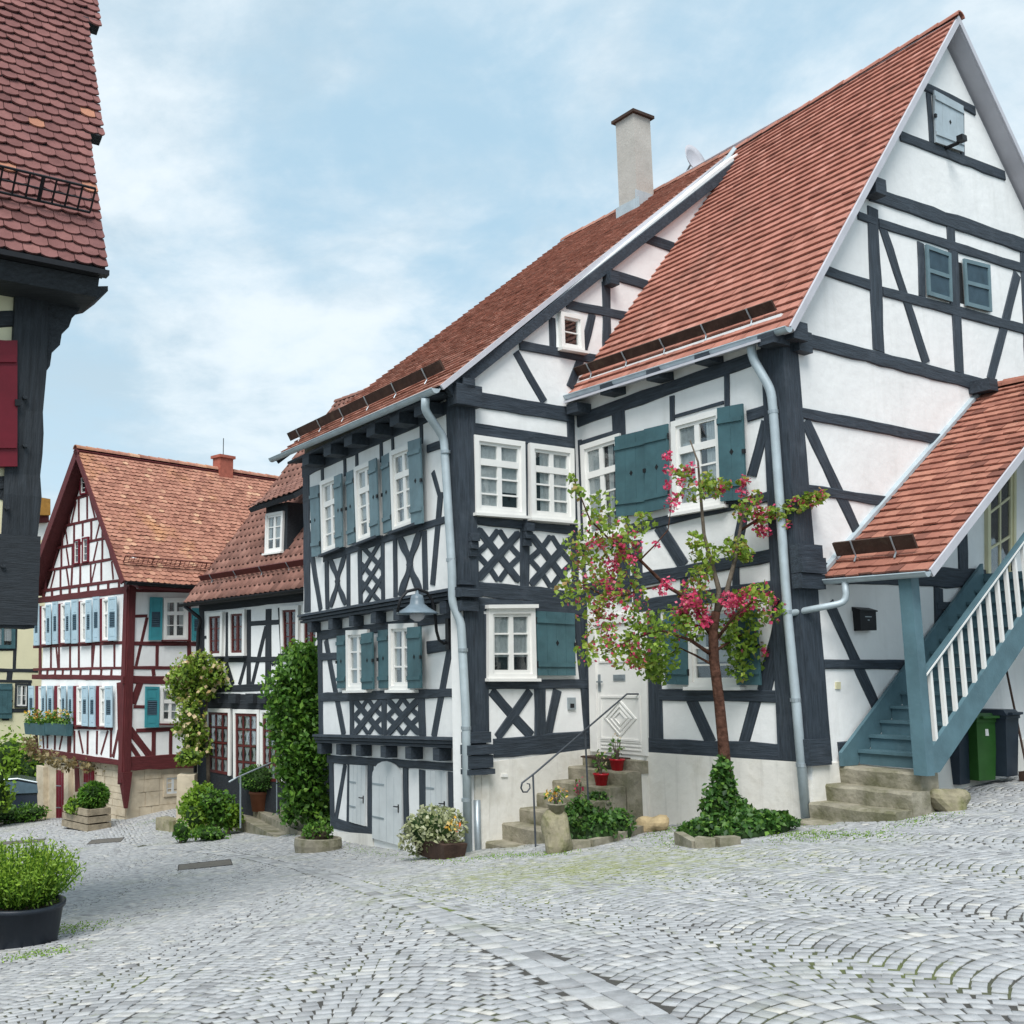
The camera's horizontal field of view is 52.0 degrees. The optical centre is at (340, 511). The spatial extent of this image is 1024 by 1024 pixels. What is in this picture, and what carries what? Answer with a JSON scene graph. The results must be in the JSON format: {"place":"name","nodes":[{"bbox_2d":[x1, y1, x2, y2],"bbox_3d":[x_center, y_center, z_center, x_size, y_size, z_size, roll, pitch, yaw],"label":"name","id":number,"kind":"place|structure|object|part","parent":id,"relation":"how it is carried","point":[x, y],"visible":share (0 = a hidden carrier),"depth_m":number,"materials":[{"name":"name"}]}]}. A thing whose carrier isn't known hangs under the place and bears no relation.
{"place":"outdoors","nodes":[
{"label":"outdoors","id":0,"kind":"place"},
{"bbox_2d":[0,822,610,1023],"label":"cobblestone paving","id":1,"kind":"structure","parent":0,"point":[267,885],"depth_m":7.31,"materials":[{"name":"stone"}]},
{"bbox_2d":[0,838,45,844],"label":"manhole cover","id":2,"kind":"object","parent":1,"relation":"on","point":[10,842],"visible":0.51,"depth_m":26.37,"materials":[{"name":"metal"}]},
{"bbox_2d":[0,831,85,949],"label":"tub","id":3,"kind":"object","parent":1,"relation":"on","point":[31,906],"visible":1,"depth_m":9.59,"materials":[{"name":"black plastic"}]},
{"bbox_2d":[88,837,124,843],"bbox_3d":[-5.822,8.150,25.416,0.816,0.100,0.816,1,-9,-5],"label":"manhole cover","id":4,"kind":"object","parent":1,"relation":"on","point":[108,840],"visible":1,"depth_m":25.42,"materials":[{"name":"metal"}]},
{"bbox_2d":[178,859,232,870],"bbox_3d":[-2.459,6.382,18.550,0.966,0.171,0.966,1,-9,-8],"label":"manhole cover","id":5,"kind":"object","parent":1,"relation":"on","point":[210,864],"visible":1,"depth_m":18.54,"materials":[{"name":"metal"}]},
{"bbox_2d":[0,774,1023,1023],"bbox_3d":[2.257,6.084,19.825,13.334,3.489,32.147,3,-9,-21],"label":"cobblestone paving","id":6,"kind":"structure","parent":0,"point":[489,882],"depth_m":7.58,"materials":[{"name":"stone"}]},
{"bbox_2d":[0,765,17,812],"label":"shrub","id":7,"kind":"object","parent":6,"relation":"on","point":[5,797],"visible":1,"depth_m":30.35,"materials":[{"name":"green plant"}]},
{"bbox_2d":[0,725,32,775],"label":"hedge bush","id":8,"kind":"object","parent":6,"relation":"on","point":[6,760],"visible":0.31,"depth_m":37.18,"materials":[{"name":"green plant"}]},
{"bbox_2d":[0,801,36,823],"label":"shrub","id":9,"kind":"object","parent":6,"relation":"on","point":[10,816],"visible":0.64,"depth_m":31.47,"materials":[{"name":"green plant"}]},
{"bbox_2d":[4,775,37,808],"bbox_3d":[-10.950,9.347,33.380,4.220,1.481,1.780,2,-9,-12],"label":"parked car","id":10,"kind":"object","parent":6,"relation":"on","point":[26,788],"visible":0.16,"depth_m":32.83,"materials":[{"name":"blue paint"}]},
{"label":"side window","id":11,"kind":"part","parent":10,"relation":"part of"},
{"bbox_2d":[0,540,44,743],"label":"yellow house","id":12,"kind":"structure","parent":6,"relation":"on","point":[19,657],"depth_m":39.41,"materials":[{"name":"beige paint"}]},
{"bbox_2d":[0,628,15,648],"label":"window","id":13,"kind":"structure","parent":12,"relation":"in","point":[7,636],"depth_m":39.44,"materials":[{"name":"teal paint"}]},
{"bbox_2d":[14,683,28,707],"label":"window","id":14,"kind":"structure","parent":12,"relation":"in","point":[21,689],"depth_m":39.42,"materials":[{"name":"white paint"}]},
{"bbox_2d":[4,739,43,776],"bbox_3d":[-11.379,9.698,37.447,2.354,2.838,2.383,0,-9,0],"label":"hedge bush","id":15,"kind":"object","parent":6,"relation":"on","point":[27,768],"visible":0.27,"depth_m":36.87,"materials":[{"name":"green plant"}]},
{"bbox_2d":[14,803,51,822],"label":"shrub","id":16,"kind":"object","parent":6,"relation":"on","point":[31,813],"visible":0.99,"depth_m":31.34,"materials":[{"name":"green plant"}]},
{"bbox_2d":[38,498,49,539],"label":"white house","id":17,"kind":"structure","parent":6,"relation":"on","point":[44,513],"depth_m":47.14,"materials":[{"name":"paint"}]},
{"bbox_2d":[0,0,109,629],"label":"corner house","id":18,"kind":"structure","parent":6,"relation":"on","point":[53,260],"depth_m":9.86,"materials":[{"name":"red paint"}]},
{"bbox_2d":[61,805,110,831],"bbox_3d":[-7.025,8.409,28.311,0.720,0.570,1.460,8,-12,-42],"label":"wooden planter","id":19,"kind":"object","parent":6,"relation":"on","point":[87,820],"visible":0.88,"depth_m":27.87,"materials":[{"name":"brown wood"}]},
{"bbox_2d":[63,795,83,814],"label":"shrub","id":20,"kind":"object","parent":19,"relation":"in","point":[71,805],"visible":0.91,"depth_m":28.13,"materials":[{"name":"green plant"}]},
{"bbox_2d":[76,780,110,808],"bbox_3d":[-6.854,7.855,28.396,0.974,0.892,0.961,0,-9,0],"label":"ball shrub","id":21,"kind":"object","parent":19,"relation":"in","point":[93,794],"visible":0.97,"depth_m":28.15,"materials":[{"name":"green plant"}]},
{"bbox_2d":[28,438,278,818],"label":"half timbered house","id":22,"kind":"structure","parent":6,"relation":"on","point":[132,546],"depth_m":31.40,"materials":[{"name":"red paint"}]},
{"bbox_2d":[23,707,49,735],"bbox_3d":[-9.713,6.697,32.837,0.383,0.866,1.449,8,-12,-42],"label":"window box","id":23,"kind":"object","parent":22,"relation":"attached to","point":[34,725],"visible":0.91,"depth_m":32.79,"materials":[{"name":"teal paint"}]},
{"bbox_2d":[38,686,40,713],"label":"window","id":24,"kind":"structure","parent":22,"relation":"in","point":[39,687],"depth_m":33.14,"materials":[{"name":"white paint"}]},
{"bbox_2d":[39,606,50,645],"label":"window","id":25,"kind":"structure","parent":22,"relation":"in","point":[43,607],"depth_m":33.46,"materials":[{"name":"white paint"}]},
{"bbox_2d":[43,707,73,735],"bbox_3d":[-8.769,6.495,31.829,0.379,0.859,1.464,8,-12,-43],"label":"window box","id":26,"kind":"object","parent":22,"relation":"attached to","point":[55,724],"visible":1,"depth_m":31.68,"materials":[{"name":"teal paint"}]},
{"bbox_2d":[57,686,60,716],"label":"window","id":27,"kind":"structure","parent":22,"relation":"in","point":[58,687],"depth_m":32.22,"materials":[{"name":"white paint"}]},
{"bbox_2d":[56,770,63,817],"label":"door","id":28,"kind":"structure","parent":22,"relation":"in","point":[59,776],"depth_m":32.04,"materials":[{"name":"red paint"}]},
{"bbox_2d":[18,734,105,773],"bbox_3d":[-7.548,7.331,30.756,4.208,1.326,1.115,0,-9,0],"label":"vine","id":29,"kind":"object","parent":22,"relation":"attached to","point":[31,745],"visible":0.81,"depth_m":30.66,"materials":[{"name":"brown plant"}]},
{"bbox_2d":[58,604,69,644],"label":"window","id":30,"kind":"structure","parent":22,"relation":"in","point":[62,605],"depth_m":32.54,"materials":[{"name":"white paint"}]},
{"bbox_2d":[73,539,80,564],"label":"window","id":31,"kind":"structure","parent":22,"relation":"in","point":[76,549],"depth_m":32.43,"materials":[{"name":"red paint"}]},
{"bbox_2d":[74,686,86,726],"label":"window","id":32,"kind":"structure","parent":22,"relation":"in","point":[78,688],"depth_m":31.29,"materials":[{"name":"white paint"}]},
{"bbox_2d":[79,476,87,494],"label":"window","id":33,"kind":"structure","parent":22,"relation":"in","point":[82,488],"depth_m":32.59,"materials":[{"name":"red paint"}]},
{"bbox_2d":[78,601,90,643],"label":"window","id":34,"kind":"structure","parent":22,"relation":"in","point":[82,604],"depth_m":31.64,"materials":[{"name":"white paint"}]},
{"bbox_2d":[81,537,89,562],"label":"window","id":35,"kind":"structure","parent":22,"relation":"in","point":[85,550],"depth_m":32.03,"materials":[{"name":"red paint"}]},
{"bbox_2d":[84,769,93,783],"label":"door","id":36,"kind":"structure","parent":22,"relation":"in","point":[88,777],"depth_m":30.89,"materials":[{"name":"red paint"}]},
{"bbox_2d":[97,686,109,727],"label":"window","id":37,"kind":"structure","parent":22,"relation":"in","point":[101,688],"depth_m":30.31,"materials":[{"name":"white paint"}]},
{"bbox_2d":[100,598,112,641],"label":"window","id":38,"kind":"structure","parent":22,"relation":"in","point":[104,601],"depth_m":30.67,"materials":[{"name":"white paint"}]},
{"bbox_2d":[159,687,180,724],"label":"window","id":39,"kind":"structure","parent":22,"relation":"in","point":[167,709],"depth_m":30.40,"materials":[{"name":"white paint"}]},
{"bbox_2d":[163,774,177,796],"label":"window","id":40,"kind":"structure","parent":22,"relation":"in","point":[169,776],"depth_m":30.30,"materials":[{"name":"stone"}]},
{"bbox_2d":[161,598,189,641],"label":"window","id":41,"kind":"structure","parent":22,"relation":"in","point":[175,618],"depth_m":30.93,"materials":[{"name":"white paint"}]},
{"bbox_2d":[156,816,205,831],"bbox_3d":[-3.821,8.145,26.630,2.043,0.560,0.855,0,-9,0],"label":"stone trough","id":42,"kind":"object","parent":6,"relation":"on","point":[166,823],"visible":0.17,"depth_m":26.55,"materials":[{"name":"beige stone"}]},
{"bbox_2d":[171,820,192,842],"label":"shrub","id":43,"kind":"object","parent":6,"relation":"on","point":[181,833],"visible":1,"depth_m":23.67,"materials":[{"name":"green plant"}]},
{"bbox_2d":[176,773,197,822],"bbox_3d":[-3.963,7.465,26.381,0.440,1.418,0.600,0,-9,0],"label":"stone pedestal","id":44,"kind":"object","parent":6,"relation":"on","point":[184,782],"visible":0.43,"depth_m":26.16,"materials":[{"name":"stone"}]},
{"bbox_2d":[173,746,203,766],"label":"shrub","id":45,"kind":"object","parent":44,"relation":"on","point":[189,757],"visible":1,"depth_m":26.40,"materials":[{"name":"green plant"}]},
{"bbox_2d":[176,780,216,835],"bbox_3d":[-3.488,7.279,25.050,1.169,1.444,1.286,0,-9,0],"label":"shrub","id":46,"kind":"object","parent":6,"relation":"on","point":[190,811],"visible":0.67,"depth_m":24.81,"materials":[{"name":"green plant"}]},
{"bbox_2d":[188,824,230,840],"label":"shrub","id":47,"kind":"object","parent":6,"relation":"on","point":[207,833],"visible":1,"depth_m":23.58,"materials":[{"name":"green plant"}]},
{"bbox_2d":[197,785,241,829],"bbox_3d":[-2.915,7.268,24.815,1.055,1.282,1.168,0,-9,0],"label":"shrub","id":48,"kind":"object","parent":6,"relation":"on","point":[217,802],"visible":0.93,"depth_m":24.59,"materials":[{"name":"green plant"}]},
{"bbox_2d":[222,803,244,834],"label":"shrub","id":49,"kind":"object","parent":6,"relation":"on","point":[235,816],"visible":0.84,"depth_m":24.64,"materials":[{"name":"green plant"}]},
{"bbox_2d":[177,390,363,815],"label":"half timbered house","id":50,"kind":"structure","parent":6,"relation":"on","point":[246,595],"depth_m":26.66,"materials":[{"name":"white paint"}]},
{"bbox_2d":[161,648,233,783],"bbox_3d":[-3.734,5.686,26.971,2.117,4.214,1.325,0,-9,0],"label":"climbing rose","id":51,"kind":"object","parent":50,"relation":"attached to","point":[187,688],"visible":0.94,"depth_m":26.94,"materials":[{"name":"green plant"}]},
{"bbox_2d":[206,612,224,657],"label":"window","id":52,"kind":"structure","parent":50,"relation":"in","point":[215,621],"depth_m":27.64,"materials":[{"name":"white paint"}]},
{"bbox_2d":[207,708,231,775],"bbox_3d":[-3.224,6.043,27.091,0.080,1.701,1.188,7,-11,-39],"label":"glazed door","id":53,"kind":"structure","parent":50,"relation":"in","point":[212,712],"depth_m":27.00,"materials":[{"name":"white paint"}]},
{"bbox_2d":[225,609,246,657],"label":"window","id":54,"kind":"structure","parent":50,"relation":"in","point":[237,619],"depth_m":26.86,"materials":[{"name":"white paint"}]},
{"bbox_2d":[233,709,259,777],"bbox_3d":[-2.404,5.911,26.122,0.080,1.761,1.202,7,-11,-39],"label":"glazed door","id":55,"kind":"structure","parent":50,"relation":"in","point":[237,713],"depth_m":26.21,"materials":[{"name":"white paint"}]},
{"bbox_2d":[260,710,284,782],"bbox_3d":[-1.688,5.765,25.281,0.080,1.752,1.000,7,-11,-39],"label":"glazed door","id":56,"kind":"structure","parent":50,"relation":"in","point":[263,742],"depth_m":25.50,"materials":[{"name":"white paint"}]},
{"bbox_2d":[278,605,300,655],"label":"window","id":57,"kind":"structure","parent":50,"relation":"in","point":[290,625],"depth_m":25.18,"materials":[{"name":"white paint"}]},
{"bbox_2d":[301,605,317,650],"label":"window","id":58,"kind":"structure","parent":50,"relation":"in","point":[305,634],"depth_m":24.64,"materials":[{"name":"white paint"}]},
{"bbox_2d":[229,762,329,836],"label":"stone steps","id":59,"kind":"structure","parent":6,"relation":"on","point":[265,823],"depth_m":23.80,"materials":[{"name":"stone"}]},
{"bbox_2d":[238,764,272,811],"bbox_3d":[-2.030,6.819,25.468,1.092,1.167,1.108,0,-9,0],"label":"boxwood pot","id":60,"kind":"object","parent":59,"relation":"on","point":[255,782],"visible":0.76,"depth_m":25.21,"materials":[{"name":"ceramic"}]},
{"bbox_2d":[257,637,330,828],"bbox_3d":[-0.875,4.934,22.640,1.998,4.354,1.590,0,-9,0],"label":"climbing shrub","id":61,"kind":"object","parent":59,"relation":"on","point":[293,714],"visible":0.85,"depth_m":22.35,"materials":[{"name":"green plant"}]},
{"bbox_2d":[294,819,341,853],"bbox_3d":[-0.431,6.102,19.242,0.903,0.657,0.681,0,-9,0],"label":"stone trough","id":62,"kind":"object","parent":6,"relation":"on","point":[318,839],"visible":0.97,"depth_m":19.10,"materials":[{"name":"stone"}]},
{"bbox_2d":[139,845,686,1023],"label":"drain band","id":63,"kind":"object","parent":6,"relation":"on","point":[610,1001],"visible":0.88,"depth_m":6.38,"materials":[{"name":"stone"}]},
{"bbox_2d":[396,802,468,859],"bbox_3d":[1.413,4.749,15.259,0.838,0.812,1.206,6,-11,-35],"label":"planter","id":64,"kind":"object","parent":6,"relation":"on","point":[433,832],"visible":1,"depth_m":15.08,"materials":[{"name":"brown wood"}]},
{"bbox_2d":[2,807,970,962],"bbox_3d":[1.219,5.965,19.387,11.725,2.560,21.383,1,-9,-8],"label":"moss","id":65,"kind":"object","parent":6,"relation":"on","point":[492,855],"visible":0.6,"depth_m":11.85,"materials":[{"name":"green plant"}]},
{"bbox_2d":[541,809,572,853],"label":"stone block","id":66,"kind":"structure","parent":6,"relation":"on","point":[555,829],"depth_m":13.51,"materials":[{"name":"beige stone"}]},
{"bbox_2d":[544,786,568,812],"bbox_3d":[2.862,3.833,13.706,0.328,0.349,0.357,4,-10,-27],"label":"flower pot","id":67,"kind":"object","parent":66,"relation":"on","point":[557,805],"visible":1,"depth_m":13.65,"materials":[{"name":"stone"}]},
{"bbox_2d":[485,693,649,848],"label":"entrance steps","id":68,"kind":"structure","parent":6,"relation":"on","point":[627,788],"depth_m":15.83,"materials":[{"name":"stone"}]},
{"bbox_2d":[592,749,608,785],"bbox_3d":[4.028,3.960,15.911,0.267,0.542,0.267,0,-9,0],"label":"flower pot","id":69,"kind":"object","parent":68,"relation":"on","point":[600,778],"visible":1,"depth_m":15.87,"materials":[{"name":"red ceramic"}]},
{"bbox_2d":[607,733,624,770],"bbox_3d":[4.334,3.764,16.134,0.291,0.586,0.254,0,-9,0],"label":"flower pot","id":70,"kind":"object","parent":68,"relation":"on","point":[616,763],"visible":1,"depth_m":16.08,"materials":[{"name":"red ceramic"}]},
{"bbox_2d":[564,790,636,838],"bbox_3d":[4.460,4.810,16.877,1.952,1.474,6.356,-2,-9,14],"label":"ivy bed","id":71,"kind":"object","parent":6,"relation":"on","point":[594,824],"visible":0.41,"depth_m":14.47,"materials":[{"name":"green plant"}]},
{"bbox_2d":[572,779,583,809],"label":"flowering plant","id":72,"kind":"object","parent":71,"relation":"on","point":[578,792],"visible":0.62,"depth_m":15.56,"materials":[{"name":"plant"}]},
{"bbox_2d":[572,825,643,849],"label":"bed kerb","id":73,"kind":"structure","parent":6,"relation":"on","point":[586,843],"depth_m":13.83,"materials":[{"name":"stone"}]},
{"bbox_2d":[268,10,1023,852],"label":"half timbered house","id":74,"kind":"structure","parent":6,"relation":"on","point":[824,290],"depth_m":16.80,"materials":[{"name":"white paint"}]},
{"bbox_2d":[318,474,345,556],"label":"window","id":75,"kind":"structure","parent":74,"relation":"in","point":[328,548],"depth_m":20.88,"materials":[{"name":"white paint"}]},
{"bbox_2d":[342,629,372,692],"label":"window","id":76,"kind":"structure","parent":74,"relation":"in","point":[352,637],"depth_m":19.78,"materials":[{"name":"white paint"}]},
{"bbox_2d":[349,765,366,825],"bbox_3d":[0.308,5.406,19.671,0.106,1.121,0.721,4,-9,-25],"label":"door","id":77,"kind":"structure","parent":74,"relation":"in","point":[358,773],"depth_m":19.63,"materials":[{"name":"grey paint"}]},
{"bbox_2d":[353,459,382,546],"bbox_3d":[0.486,-0.171,19.269,0.180,1.557,1.028,4,-9,-25],"label":"window","id":78,"kind":"structure","parent":74,"relation":"in","point":[361,478],"depth_m":19.46,"materials":[{"name":"white paint"}]},
{"bbox_2d":[372,761,403,845],"bbox_3d":[0.820,5.248,18.580,0.106,1.439,1.156,4,-9,-25],"label":"door","id":79,"kind":"structure","parent":74,"relation":"in","point":[387,778],"depth_m":18.54,"materials":[{"name":"grey paint"}]},
{"bbox_2d":[385,623,418,692],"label":"window","id":80,"kind":"structure","parent":74,"relation":"in","point":[397,641],"depth_m":18.18,"materials":[{"name":"white paint"}]},
{"bbox_2d":[388,444,420,534],"bbox_3d":[1.107,-0.407,17.974,0.180,1.518,0.991,4,-9,-25],"label":"window","id":81,"kind":"structure","parent":74,"relation":"in","point":[398,458],"depth_m":18.16,"materials":[{"name":"white paint"}]},
{"bbox_2d":[396,588,450,649],"bbox_3d":[1.348,1.712,16.543,0.937,0.993,0.680,0,-9,0],"label":"wall lamp","id":82,"kind":"object","parent":74,"relation":"attached to","point":[416,609],"visible":1,"depth_m":16.51,"materials":[{"name":"grey metal"}]},
{"bbox_2d":[426,770,447,811],"bbox_3d":[1.576,4.803,17.049,0.106,0.999,0.697,4,-9,-25],"label":"door","id":83,"kind":"structure","parent":74,"relation":"in","point":[436,781],"depth_m":17.05,"materials":[{"name":"grey paint"}]},
{"bbox_2d":[473,435,530,519],"bbox_3d":[2.608,-0.559,16.834,1.123,1.335,0.165,5,-10,-30],"label":"window","id":84,"kind":"structure","parent":74,"relation":"in","point":[499,463],"depth_m":16.86,"materials":[{"name":"white paint"}]},
{"bbox_2d":[485,604,540,680],"bbox_3d":[2.744,2.097,16.513,1.071,1.250,0.165,5,-10,-30],"label":"window","id":85,"kind":"structure","parent":74,"relation":"in","point":[510,628],"depth_m":16.53,"materials":[{"name":"white paint"}]},
{"bbox_2d":[527,443,579,524],"bbox_3d":[3.577,-0.475,17.398,1.049,1.329,0.165,5,-10,-30],"label":"window","id":86,"kind":"structure","parent":74,"relation":"in","point":[549,466],"depth_m":17.41,"materials":[{"name":"white paint"}]},
{"bbox_2d":[558,311,588,354],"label":"window","id":87,"kind":"structure","parent":74,"relation":"in","point":[571,339],"depth_m":18.12,"materials":[{"name":"white paint"}]},
{"bbox_2d":[580,433,625,544],"bbox_3d":[4.396,-0.378,17.267,0.155,1.769,1.003,5,-10,-30],"label":"window","id":88,"kind":"structure","parent":74,"relation":"in","point":[596,457],"depth_m":17.39,"materials":[{"name":"white paint"}]},
{"bbox_2d":[587,612,648,755],"bbox_3d":[4.496,2.778,16.659,0.066,2.250,1.343,5,-10,-30],"label":"door","id":89,"kind":"structure","parent":74,"relation":"in","point":[629,718],"depth_m":16.67,"materials":[{"name":"white paint"}]},
{"bbox_2d":[685,145,704,170],"bbox_3d":[8.373,-7.827,24.113,0.635,1.776,0.478,0,-9,0],"label":"satellite dish","id":90,"kind":"object","parent":74,"relation":"attached to","point":[694,156],"visible":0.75,"depth_m":24.32,"materials":[{"name":"metal"}]},
{"bbox_2d":[668,409,728,516],"bbox_3d":[5.398,-0.735,15.600,0.155,1.505,1.048,5,-10,-30],"label":"window","id":91,"kind":"structure","parent":74,"relation":"in","point":[702,429],"depth_m":15.63,"materials":[{"name":"white paint"}]},
{"bbox_2d":[683,604,745,689],"bbox_3d":[5.463,1.988,15.078,0.155,1.260,1.055,5,-10,-30],"label":"window","id":92,"kind":"structure","parent":74,"relation":"in","point":[699,678],"depth_m":15.20,"materials":[{"name":"white paint"}]},
{"bbox_2d":[852,607,877,630],"bbox_3d":[7.449,1.520,14.574,0.409,0.342,0.130,5,-10,-30],"label":"mailbox","id":93,"kind":"object","parent":74,"relation":"attached to","point":[864,619],"visible":1,"depth_m":14.51,"materials":[{"name":"black metal"}]},
{"bbox_2d":[984,469,1016,659],"bbox_3d":[10.761,0.635,16.733,1.473,3.526,0.080,5,-10,-30],"label":"door","id":94,"kind":"structure","parent":74,"relation":"in","point":[1000,517],"depth_m":16.85,"materials":[{"name":"yellow paint"}]},
{"bbox_2d":[636,814,668,832],"bbox_3d":[4.511,4.547,14.876,0.486,0.327,0.296,-5,-10,29],"label":"boulder","id":95,"kind":"object","parent":6,"relation":"on","point":[660,822],"visible":0.8,"depth_m":14.77,"materials":[{"name":"yellow stone"}]},
{"bbox_2d":[553,440,829,778],"bbox_3d":[4.801,1.680,14.226,3.809,5.473,1.393,0,-9,0],"label":"tree","id":96,"kind":"object","parent":6,"relation":"on","point":[634,652],"visible":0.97,"depth_m":14.21,"materials":[{"name":"green plant"}]},
{"bbox_2d":[674,832,740,848],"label":"bed kerb","id":97,"kind":"structure","parent":6,"relation":"on","point":[683,839],"depth_m":11.88,"materials":[{"name":"stone"}]},
{"bbox_2d":[675,753,801,838],"bbox_3d":[5.012,3.729,12.979,1.460,1.308,1.172,3,-9,-19],"label":"ivy mound","id":98,"kind":"object","parent":6,"relation":"on","point":[727,811],"visible":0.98,"depth_m":12.88,"materials":[{"name":"green plant"}]},
{"bbox_2d":[800,765,938,825],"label":"stone steps","id":99,"kind":"structure","parent":6,"relation":"on","point":[862,793],"depth_m":13.14,"materials":[{"name":"stone"}]},
{"bbox_2d":[792,375,1023,775],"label":"covered staircase","id":100,"kind":"structure","parent":6,"relation":"on","point":[919,520],"depth_m":14.18,"materials":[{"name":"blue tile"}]},
{"bbox_2d":[930,788,970,811],"bbox_3d":[7.704,3.698,13.018,0.539,0.381,0.370,0,-9,0],"label":"boulder","id":101,"kind":"object","parent":6,"relation":"on","point":[948,800],"visible":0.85,"depth_m":12.90,"materials":[{"name":"beige stone"}]},
{"bbox_2d":[950,731,969,784],"bbox_3d":[9.158,3.602,15.431,0.512,1.044,0.650,7,-11,-39],"label":"wheelie bin","id":102,"kind":"object","parent":6,"relation":"on","point":[959,762],"visible":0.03,"depth_m":15.20,"materials":[{"name":"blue plastic"}]},
{"bbox_2d":[968,713,999,780],"bbox_3d":[9.566,3.567,15.521,0.512,1.044,0.650,4,-9,-24],"label":"wheelie bin","id":103,"kind":"object","parent":6,"relation":"on","point":[982,748],"visible":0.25,"depth_m":15.32,"materials":[{"name":"green plastic"}]},
{"bbox_2d":[980,708,1022,776],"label":"wheelie bin","id":104,"kind":"object","parent":6,"relation":"on","point":[1006,727],"visible":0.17,"depth_m":15.39,"materials":[{"name":"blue plastic"}]},
{"bbox_2d":[1006,671,1023,780],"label":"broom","id":105,"kind":"object","parent":6,"relation":"on","point":[1021,775],"visible":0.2,"depth_m":15.61,"materials":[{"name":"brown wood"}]},
{"bbox_2d":[40,0,1023,518],"label":"sky","id":106,"kind":"structure","parent":0,"point":[296,197],"materials":[{"name":"blue"}]}
]}

